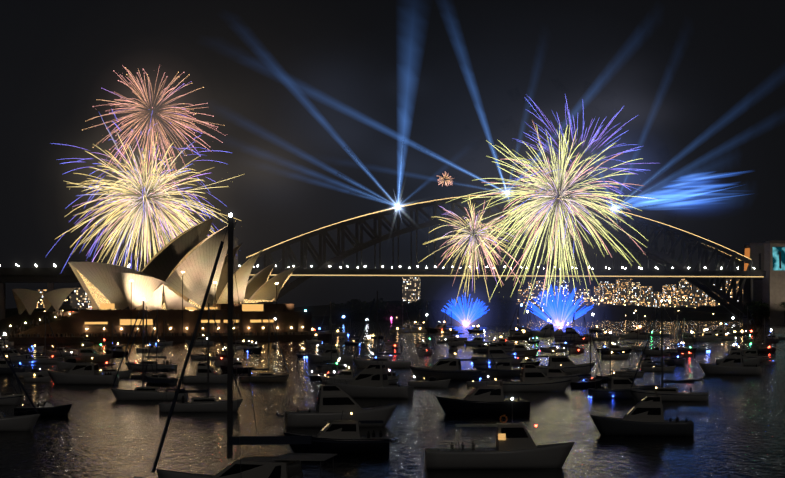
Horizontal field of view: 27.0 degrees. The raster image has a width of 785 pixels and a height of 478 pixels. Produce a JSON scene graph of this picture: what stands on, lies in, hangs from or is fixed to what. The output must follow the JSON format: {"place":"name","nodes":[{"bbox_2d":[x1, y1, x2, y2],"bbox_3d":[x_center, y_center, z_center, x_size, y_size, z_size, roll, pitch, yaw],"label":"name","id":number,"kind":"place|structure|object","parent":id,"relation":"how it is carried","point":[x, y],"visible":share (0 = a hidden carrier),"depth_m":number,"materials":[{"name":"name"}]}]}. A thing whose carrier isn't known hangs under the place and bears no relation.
{"place":"outdoors","nodes":[
{"label":"outdoors","id":0,"kind":"place"},
{"bbox_2d":[77,269,291,309],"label":"glass walls","id":1,"kind":"structure","parent":0,"point":[98,296],"depth_m":885.77,"materials":[{"name":"yellow glass"}]},
{"bbox_2d":[45,65,657,325],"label":"fireworks","id":2,"kind":"object","parent":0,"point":[557,311],"visible":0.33,"depth_m":1575.06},
{"bbox_2d":[5,297,761,324],"bbox_3d":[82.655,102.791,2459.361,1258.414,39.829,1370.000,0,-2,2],"label":"shore ground","id":3,"kind":"structure","parent":0,"point":[617,312],"depth_m":2449.52,"materials":[{"name":"black"}]},
{"bbox_2d":[38,297,733,320],"bbox_3d":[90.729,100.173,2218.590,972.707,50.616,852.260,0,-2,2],"label":"city light dots","id":4,"kind":"object","parent":3,"relation":"on","point":[520,305],"depth_m":2448.16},
{"bbox_2d":[35,278,742,308],"bbox_3d":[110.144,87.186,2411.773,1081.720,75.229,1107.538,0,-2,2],"label":"city buildings","id":5,"kind":"structure","parent":3,"relation":"on","point":[620,291],"depth_m":2560.12,"materials":[{"name":"grey"}]},
{"bbox_2d":[329,298,784,323],"bbox_3d":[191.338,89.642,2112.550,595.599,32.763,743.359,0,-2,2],"label":"shore trees","id":6,"kind":"object","parent":3,"relation":"on","point":[758,310],"depth_m":2449.30,"materials":[{"name":"green plant"}]},
{"bbox_2d":[0,320,784,477],"bbox_3d":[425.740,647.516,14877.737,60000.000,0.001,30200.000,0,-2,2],"label":"harbour water","id":7,"kind":"structure","parent":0,"point":[99,431],"depth_m":265.71,"materials":[{"name":"black liquid"}]},
{"bbox_2d":[0,271,330,343],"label":"podium","id":8,"kind":"object","parent":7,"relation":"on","point":[94,325],"visible":0.88,"depth_m":856.98,"materials":[{"name":"brown stone"}]},
{"bbox_2d":[12,217,298,314],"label":"opera house shells","id":9,"kind":"object","parent":8,"relation":"on","point":[191,252],"visible":0.79,"depth_m":900.12},
{"bbox_2d":[0,213,760,477],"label":"boats","id":10,"kind":"object","parent":7,"relation":"on","point":[340,415],"visible":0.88,"depth_m":243.63,"materials":[{"name":"white"}]},
{"bbox_2d":[0,193,784,324],"bbox_3d":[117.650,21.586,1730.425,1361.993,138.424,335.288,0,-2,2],"label":"bridge","id":11,"kind":"structure","parent":7,"relation":"on","point":[762,274],"depth_m":1729.33,"materials":[{"name":"grey metal"}]},
{"bbox_2d":[0,300,784,387],"bbox_3d":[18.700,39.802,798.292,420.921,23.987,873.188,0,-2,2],"label":"distant boats","id":12,"kind":"object","parent":7,"relation":"on","point":[751,357],"visible":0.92,"depth_m":602.64,"materials":[{"name":"white"}]},
{"bbox_2d":[0,0,784,308],"label":"sky","id":13,"kind":"structure","parent":0,"point":[331,112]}
]}

